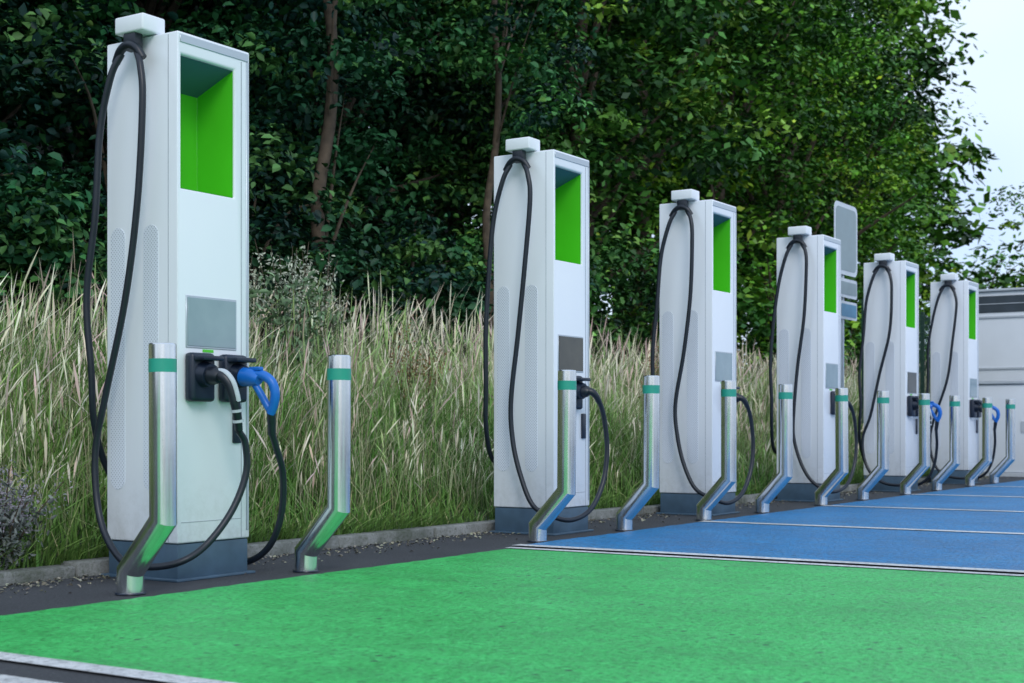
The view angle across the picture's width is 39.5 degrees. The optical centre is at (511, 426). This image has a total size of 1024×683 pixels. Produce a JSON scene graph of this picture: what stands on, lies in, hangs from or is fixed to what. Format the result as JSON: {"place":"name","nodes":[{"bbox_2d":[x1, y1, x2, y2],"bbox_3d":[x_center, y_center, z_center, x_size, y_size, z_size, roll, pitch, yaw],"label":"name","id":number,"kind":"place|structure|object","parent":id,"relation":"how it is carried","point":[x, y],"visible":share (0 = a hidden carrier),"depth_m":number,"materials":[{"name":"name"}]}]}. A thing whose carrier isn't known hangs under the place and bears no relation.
{"place":"outdoors","nodes":[
{"label":"outdoors","id":0,"kind":"place"},
{"bbox_2d":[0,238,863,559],"bbox_3d":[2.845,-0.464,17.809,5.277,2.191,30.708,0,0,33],"label":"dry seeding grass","id":1,"kind":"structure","parent":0,"point":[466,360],"depth_m":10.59,"materials":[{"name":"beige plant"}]},
{"bbox_2d":[0,28,930,569],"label":"grass bank terrain","id":2,"kind":"structure","parent":0,"point":[480,510],"depth_m":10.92,"materials":[{"name":"green plant"}]},
{"bbox_2d":[0,271,8,295],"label":"shrub","id":3,"kind":"object","parent":2,"relation":"on","point":[2,273],"visible":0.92,"depth_m":10.77,"materials":[{"name":"green plant"}]},
{"bbox_2d":[0,460,72,569],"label":"heather plant","id":4,"kind":"object","parent":2,"relation":"on","point":[10,520],"visible":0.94,"depth_m":6.26,"materials":[{"name":"grey plant"}]},
{"bbox_2d":[0,33,106,367],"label":"shrub","id":5,"kind":"object","parent":2,"relation":"on","point":[32,278],"visible":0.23,"depth_m":12.15,"materials":[{"name":"green plant"}]},
{"bbox_2d":[0,55,106,340],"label":"shrub","id":6,"kind":"object","parent":2,"relation":"on","point":[16,250],"visible":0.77,"depth_m":11.61,"materials":[{"name":"green plant"}]},
{"bbox_2d":[0,1,182,302],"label":"broadleaf tree","id":7,"kind":"object","parent":2,"relation":"on","point":[79,135],"visible":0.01,"depth_m":20.55,"materials":[{"name":"green plant"}]},
{"bbox_2d":[0,0,234,174],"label":"broadleaf tree","id":8,"kind":"object","parent":2,"relation":"on","point":[42,126],"visible":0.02,"depth_m":17.55,"materials":[{"name":"green plant"}]},
{"bbox_2d":[0,0,249,272],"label":"broadleaf tree","id":9,"kind":"object","parent":2,"relation":"on","point":[16,44],"visible":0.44,"depth_m":13.54,"materials":[{"name":"green plant"}]},
{"bbox_2d":[0,0,409,319],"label":"broadleaf tree","id":10,"kind":"object","parent":2,"relation":"on","point":[169,14],"visible":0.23,"depth_m":15.77,"materials":[{"name":"green plant"}]},
{"bbox_2d":[98,117,379,385],"bbox_3d":[-2.636,-1.362,14.192,3.020,3.328,3.179,0,0,33],"label":"shrub","id":11,"kind":"object","parent":2,"relation":"on","point":[267,233],"visible":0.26,"depth_m":13.67,"materials":[{"name":"green plant"}]},
{"bbox_2d":[249,255,271,341],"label":"mugwort plant","id":12,"kind":"object","parent":2,"relation":"on","point":[254,290],"visible":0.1,"depth_m":10.84,"materials":[{"name":"green plant"}]},
{"bbox_2d":[52,0,527,387],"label":"broadleaf tree","id":13,"kind":"object","parent":2,"relation":"on","point":[373,202],"visible":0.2,"depth_m":18.54,"materials":[{"name":"green plant"}]},
{"bbox_2d":[249,241,344,404],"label":"mugwort plant","id":14,"kind":"object","parent":2,"relation":"on","point":[285,300],"visible":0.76,"depth_m":11.20,"materials":[{"name":"green plant"}]},
{"bbox_2d":[174,0,444,349],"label":"slender tree","id":15,"kind":"object","parent":2,"relation":"on","point":[300,40],"visible":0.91,"depth_m":14.63,"materials":[{"name":"green plant"}]},
{"bbox_2d":[288,249,354,391],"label":"mugwort plant","id":16,"kind":"object","parent":2,"relation":"on","point":[334,319],"visible":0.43,"depth_m":12.03,"materials":[{"name":"leaves"},{"name":"plant stems"}]},
{"bbox_2d":[249,184,445,381],"bbox_3d":[-2.016,-1.169,15.482,2.662,2.813,2.501,0,0,-23],"label":"shrub","id":17,"kind":"object","parent":2,"relation":"on","point":[377,261],"visible":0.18,"depth_m":15.34,"materials":[{"name":"green plant"}]},
{"bbox_2d":[387,308,425,441],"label":"dock plant","id":18,"kind":"object","parent":2,"relation":"on","point":[409,373],"visible":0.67,"depth_m":11.34,"materials":[{"name":"plant"}]},
{"bbox_2d":[330,204,493,391],"bbox_3d":[-1.155,-1.181,17.043,3.010,2.922,2.709,0,0,33],"label":"shrub","id":19,"kind":"object","parent":2,"relation":"on","point":[441,252],"visible":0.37,"depth_m":16.47,"materials":[{"name":"green plant"}]},
{"bbox_2d":[226,0,603,338],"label":"broadleaf tree","id":20,"kind":"object","parent":2,"relation":"on","point":[437,32],"visible":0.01,"depth_m":23.70,"materials":[{"name":"green plant"}]},
{"bbox_2d":[249,0,610,335],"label":"broadleaf tree","id":21,"kind":"object","parent":2,"relation":"on","point":[481,153],"visible":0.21,"depth_m":20.07,"materials":[{"name":"green plant"}]},
{"bbox_2d":[418,345,451,424],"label":"dock plant","id":22,"kind":"object","parent":2,"relation":"on","point":[424,392],"visible":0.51,"depth_m":12.14,"materials":[{"name":"plant"}]},
{"bbox_2d":[265,0,667,359],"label":"broadleaf tree","id":23,"kind":"object","parent":2,"relation":"on","point":[620,211],"visible":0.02,"depth_m":26.08,"materials":[{"name":"green plant"}]},
{"bbox_2d":[348,198,617,372],"bbox_3d":[-0.470,-1.481,18.424,3.764,3.502,3.218,0,0,-27],"label":"shrub","id":24,"kind":"object","parent":2,"relation":"on","point":[475,243],"visible":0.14,"depth_m":18.18,"materials":[{"name":"green plant"}]},
{"bbox_2d":[390,0,600,361],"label":"slender tree","id":25,"kind":"object","parent":2,"relation":"on","point":[500,59],"visible":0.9,"depth_m":17.74,"materials":[{"name":"green plant"}]},
{"bbox_2d":[423,193,652,374],"bbox_3d":[0.470,-1.537,19.658,3.188,3.432,3.289,0,0,33],"label":"shrub","id":26,"kind":"object","parent":2,"relation":"on","point":[595,257],"visible":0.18,"depth_m":19.67,"materials":[{"name":"green plant"}]},
{"bbox_2d":[446,2,709,269],"bbox_3d":[0.795,-8.149,30.545,9.321,14.645,10.033,0,0,33],"label":"broadleaf tree","id":27,"kind":"object","parent":2,"relation":"on","point":[632,231],"depth_m":30.54,"materials":[{"name":"green plant"}]},
{"bbox_2d":[412,0,806,371],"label":"broadleaf tree","id":28,"kind":"object","parent":2,"relation":"on","point":[609,47],"visible":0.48,"depth_m":22.24,"materials":[{"name":"green plant"}]},
{"bbox_2d":[637,340,658,405],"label":"dock plant","id":29,"kind":"object","parent":2,"relation":"on","point":[650,366],"visible":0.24,"depth_m":15.05,"materials":[{"name":"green plant"}]},
{"bbox_2d":[491,1,813,358],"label":"broadleaf tree","id":30,"kind":"object","parent":2,"relation":"on","point":[670,62],"visible":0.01,"depth_m":32.69,"materials":[{"name":"green plant"}]},
{"bbox_2d":[480,0,838,360],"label":"broadleaf tree","id":31,"kind":"object","parent":2,"relation":"on","point":[668,181],"visible":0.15,"depth_m":25.93,"materials":[{"name":"green plant"}]},
{"bbox_2d":[589,233,739,386],"bbox_3d":[2.041,-1.217,20.528,3.237,2.935,2.480,0,0,33],"label":"shrub","id":32,"kind":"object","parent":2,"relation":"on","point":[650,291],"visible":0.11,"depth_m":20.50,"materials":[{"name":"green plant"}]},
{"bbox_2d":[594,299,747,381],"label":"shrub","id":33,"kind":"object","parent":2,"relation":"on","point":[644,327],"visible":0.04,"depth_m":21.83,"materials":[{"name":"green plant"}]},
{"bbox_2d":[596,240,770,383],"bbox_3d":[2.787,-1.667,24.018,3.575,3.699,3.467,0,0,33],"label":"shrub","id":34,"kind":"object","parent":2,"relation":"on","point":[744,307],"visible":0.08,"depth_m":23.61,"materials":[{"name":"green plant"}]},
{"bbox_2d":[589,0,869,336],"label":"broadleaf tree","id":35,"kind":"object","parent":2,"relation":"on","point":[809,6],"visible":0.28,"depth_m":27.74,"materials":[{"name":"green plant"}]},
{"bbox_2d":[597,0,916,298],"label":"broadleaf tree","id":36,"kind":"object","parent":2,"relation":"on","point":[877,51],"visible":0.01,"depth_m":36.29,"materials":[{"name":"green plant"}]},
{"bbox_2d":[652,2,924,379],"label":"broadleaf tree","id":37,"kind":"object","parent":2,"relation":"on","point":[852,186],"visible":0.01,"depth_m":40.23,"materials":[{"name":"green plant"}]},
{"bbox_2d":[736,254,852,387],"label":"shrub","id":38,"kind":"object","parent":2,"relation":"on","point":[745,267],"visible":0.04,"depth_m":26.09,"materials":[{"name":"green plant"}]},
{"bbox_2d":[744,321,850,383],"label":"shrub","id":39,"kind":"object","parent":2,"relation":"on","point":[775,338],"depth_m":27.61,"materials":[{"name":"green plant"}]},
{"bbox_2d":[736,235,860,388],"bbox_3d":[4.532,-1.505,24.159,3.722,3.570,4.276,0,0,-13],"label":"shrub","id":40,"kind":"object","parent":2,"relation":"on","point":[759,337],"visible":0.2,"depth_m":24.25,"materials":[{"name":"green plant"}]},
{"bbox_2d":[647,0,969,337],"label":"broadleaf tree","id":41,"kind":"object","parent":2,"relation":"on","point":[882,157],"visible":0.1,"depth_m":32.94,"materials":[{"name":"green plant"}]},
{"bbox_2d":[647,0,971,354],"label":"broadleaf tree","id":42,"kind":"object","parent":2,"relation":"on","point":[780,203],"visible":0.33,"depth_m":29.76,"materials":[{"name":"green plant"}]},
{"bbox_2d":[834,201,856,387],"bbox_3d":[3.676,-0.916,15.864,0.086,3.120,0.740,0,0,33],"label":"traffic sign","id":43,"kind":"object","parent":2,"relation":"on","point":[845,224],"visible":0.71,"depth_m":15.85,"materials":[{"name":"silver metal"}]},
{"bbox_2d":[844,305,860,382],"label":"shrub","id":44,"kind":"object","parent":2,"relation":"on","point":[852,324],"visible":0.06,"depth_m":28.25,"materials":[{"name":"green plant"}]},
{"bbox_2d":[737,0,987,336],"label":"broadleaf tree","id":45,"kind":"object","parent":2,"relation":"on","point":[878,128],"visible":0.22,"depth_m":34.97,"materials":[{"name":"green plant"}]},
{"bbox_2d":[737,0,996,335],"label":"broadleaf tree","id":46,"kind":"object","parent":2,"relation":"on","point":[927,67],"visible":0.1,"depth_m":43.12,"materials":[{"name":"green plant"}]},
{"bbox_2d":[844,264,929,366],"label":"shrub","id":47,"kind":"object","parent":2,"relation":"on","point":[858,328],"visible":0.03,"depth_m":32.04,"materials":[{"name":"green plant"}]},
{"bbox_2d":[844,0,1001,310],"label":"broadleaf tree","id":48,"kind":"object","parent":2,"relation":"on","point":[967,238],"visible":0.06,"depth_m":47.31,"materials":[{"name":"green plant"}]},
{"bbox_2d":[920,270,982,310],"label":"shrub","id":49,"kind":"object","parent":2,"relation":"on","point":[961,277],"visible":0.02,"depth_m":36.01,"materials":[{"name":"green plant"}]},
{"bbox_2d":[919,233,1023,315],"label":"shrub","id":50,"kind":"object","parent":2,"relation":"on","point":[1005,280],"visible":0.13,"depth_m":38.26,"materials":[{"name":"green plant"}]},
{"bbox_2d":[965,214,1023,286],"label":"shrub","id":51,"kind":"object","parent":2,"relation":"on","point":[998,251],"visible":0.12,"depth_m":44.83,"materials":[{"name":"green plant"}]},
{"bbox_2d":[986,182,1023,287],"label":"sparse tree","id":52,"kind":"object","parent":2,"relation":"on","point":[1008,223],"visible":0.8,"depth_m":39.42,"materials":[{"name":"green plant"}]},
{"bbox_2d":[0,477,1023,682],"bbox_3d":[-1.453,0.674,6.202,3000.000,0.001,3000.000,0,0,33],"label":"ground","id":53,"kind":"structure","parent":0,"point":[59,595],"depth_m":6.95,"materials":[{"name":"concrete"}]},
{"bbox_2d":[115,342,176,594],"bbox_3d":[-1.461,0.169,5.694,0.307,1.002,0.124,0,0,34],"label":"bollard","id":54,"kind":"object","parent":53,"relation":"on","point":[148,543],"visible":1,"depth_m":5.60,"materials":[{"name":"silver metal"}]},
{"bbox_2d":[83,13,286,582],"bbox_3d":[-1.449,-0.566,6.428,0.796,2.480,0.686,0,0,33],"label":"ev charger","id":55,"kind":"object","parent":53,"relation":"on","point":[174,105],"visible":0.96,"depth_m":6.35,"materials":[{"name":"painted metal"},{"name":"black rubber"},{"name":"black plastic"}]},
{"bbox_2d":[293,354,350,571],"bbox_3d":[-0.877,0.170,6.588,0.307,1.002,0.124,0,0,32],"label":"bollard","id":56,"kind":"object","parent":53,"relation":"on","point":[323,528],"visible":1,"depth_m":6.50,"materials":[{"name":"silver metal"}]},
{"bbox_2d":[0,473,982,585],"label":"kerb","id":57,"kind":"structure","parent":53,"relation":"on","point":[77,568],"depth_m":7.99,"materials":[{"name":"concrete"}]},
{"bbox_2d":[0,476,1014,595],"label":"grit and leaf litter","id":58,"kind":"object","parent":53,"relation":"on","point":[277,556],"visible":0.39,"depth_m":8.03,"materials":[{"name":"grey plant"}]},
{"bbox_2d":[0,548,1023,682],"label":"green parking bay","id":59,"kind":"object","parent":53,"relation":"on","point":[512,615],"visible":1,"depth_m":4.82,"materials":[{"name":"paint"}]},
{"bbox_2d":[483,137,609,535],"bbox_3d":[0.218,-0.566,9.095,0.708,2.480,0.586,0,0,33],"label":"ev charger","id":60,"kind":"object","parent":53,"relation":"on","point":[539,233],"visible":0.94,"depth_m":8.99,"materials":[{"name":"white painted metal"},{"name":"black rubber"},{"name":"black plastic"}]},
{"bbox_2d":[527,370,576,541],"bbox_3d":[0.232,0.170,8.308,0.307,1.002,0.124,0,0,31],"label":"bollard","id":61,"kind":"object","parent":53,"relation":"on","point":[552,507],"visible":1,"depth_m":8.22,"materials":[{"name":"silver metal"}]},
{"bbox_2d":[615,375,659,530],"bbox_3d":[0.808,0.169,9.202,0.307,1.002,0.124,0,0,32],"label":"bollard","id":62,"kind":"object","parent":53,"relation":"on","point":[637,500],"visible":1,"depth_m":9.11,"materials":[{"name":"silver metal"}]},
{"bbox_2d":[650,189,754,515],"bbox_3d":[1.475,-0.566,11.044,0.708,2.480,0.586,0,0,33],"label":"ev charger","id":63,"kind":"object","parent":53,"relation":"on","point":[695,303],"visible":0.81,"depth_m":10.93,"materials":[{"name":"white painted metal"},{"name":"black rubber"},{"name":"plastic"}]},
{"bbox_2d":[696,380,736,520],"bbox_3d":[1.460,0.169,10.217,0.307,1.002,0.124,0,0,32],"label":"bollard","id":64,"kind":"object","parent":53,"relation":"on","point":[725,482],"visible":1,"depth_m":10.13,"materials":[{"name":"silver metal"}]},
{"bbox_2d":[754,384,792,512],"bbox_3d":[2.037,0.169,11.115,0.307,1.002,0.124,0,0,30],"label":"bollard","id":65,"kind":"object","parent":53,"relation":"on","point":[774,487],"visible":1,"depth_m":11.03,"materials":[{"name":"silver metal"}]},
{"bbox_2d":[530,480,1023,569],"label":"blue parking bays","id":66,"kind":"object","parent":53,"relation":"on","point":[956,549],"visible":0.99,"depth_m":8.89,"materials":[{"name":"paint"}]},
{"bbox_2d":[0,486,1023,682],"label":"bay marking lines","id":67,"kind":"object","parent":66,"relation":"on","point":[143,674],"visible":1,"depth_m":6.62,"materials":[{"name":"white paint"}]},
{"bbox_2d":[769,226,857,501],"bbox_3d":[2.749,-0.566,13.019,0.708,2.480,0.586,0,0,33],"label":"ev charger","id":68,"kind":"object","parent":53,"relation":"on","point":[807,304],"visible":0.8,"depth_m":12.90,"materials":[{"name":"white painted metal"},{"name":"black rubber"},{"name":"plastic"}]},
{"bbox_2d":[814,388,847,505],"bbox_3d":[2.721,0.169,12.178,0.307,1.002,0.124,0,0,36],"label":"bollard","id":69,"kind":"object","parent":53,"relation":"on","point":[831,482],"visible":1,"depth_m":12.08,"materials":[{"name":"silver metal"}]},
{"bbox_2d":[856,391,888,499],"bbox_3d":[3.304,0.169,13.078,0.307,1.002,0.124,0,0,33],"label":"bollard","id":70,"kind":"object","parent":53,"relation":"on","point":[879,471],"visible":1,"depth_m":12.99,"materials":[{"name":"silver metal"}]},
{"bbox_2d":[861,299,929,435],"bbox_3d":[5.316,-0.476,19.404,0.065,2.300,3.178,0,0,33],"label":"fence","id":71,"kind":"object","parent":53,"relation":"on","point":[924,324],"visible":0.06,"depth_m":20.00,"materials":[{"name":"black metal"}]},
{"bbox_2d":[858,253,941,491],"bbox_3d":[4.080,-0.566,14.999,0.796,2.480,0.686,0,0,33],"label":"ev charger","id":72,"kind":"object","parent":53,"relation":"on","point":[890,339],"visible":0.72,"depth_m":14.89,"materials":[{"name":"painted metal"},{"name":"black rubber"},{"name":"black plastic"}]},
{"bbox_2d":[900,393,929,494],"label":"bollard","id":73,"kind":"object","parent":53,"relation":"on","point":[915,474],"visible":1,"depth_m":14.05,"materials":[{"name":"silver metal"}]},
{"bbox_2d":[931,395,959,490],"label":"bollard","id":74,"kind":"object","parent":53,"relation":"on","point":[944,473],"visible":1,"depth_m":14.95,"materials":[{"name":"silver metal"}]},
{"bbox_2d":[926,274,999,483],"bbox_3d":[5.370,-0.566,16.999,0.796,2.480,0.686,0,0,33],"label":"ev charger","id":75,"kind":"object","parent":53,"relation":"on","point":[953,342],"visible":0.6,"depth_m":16.91,"materials":[{"name":"painted metal"},{"name":"black rubber"},{"name":"black plastic"}]},
{"bbox_2d":[965,397,991,485],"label":"bollard","id":76,"kind":"object","parent":53,"relation":"on","point":[978,468],"visible":1,"depth_m":16.02,"materials":[{"name":"silver metal"}]},
{"bbox_2d":[979,380,1023,476],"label":"utility box","id":77,"kind":"object","parent":53,"relation":"on","point":[999,393],"visible":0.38,"depth_m":19.30,"materials":[{"name":"white metal"}]},
{"bbox_2d":[979,287,1023,380],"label":"electrical substation cabinet","id":78,"kind":"object","parent":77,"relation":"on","point":[1001,334],"visible":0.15,"depth_m":20.48,"materials":[{"name":"metal"}]},
{"bbox_2d":[989,399,1014,482],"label":"bollard","id":79,"kind":"object","parent":53,"relation":"on","point":[1002,466],"visible":1,"depth_m":16.92,"materials":[{"name":"silver metal"}]},
{"bbox_2d":[468,0,1023,395],"label":"sky","id":80,"kind":"structure","parent":0,"point":[997,77],"materials":[{"name":"white"}]}
]}

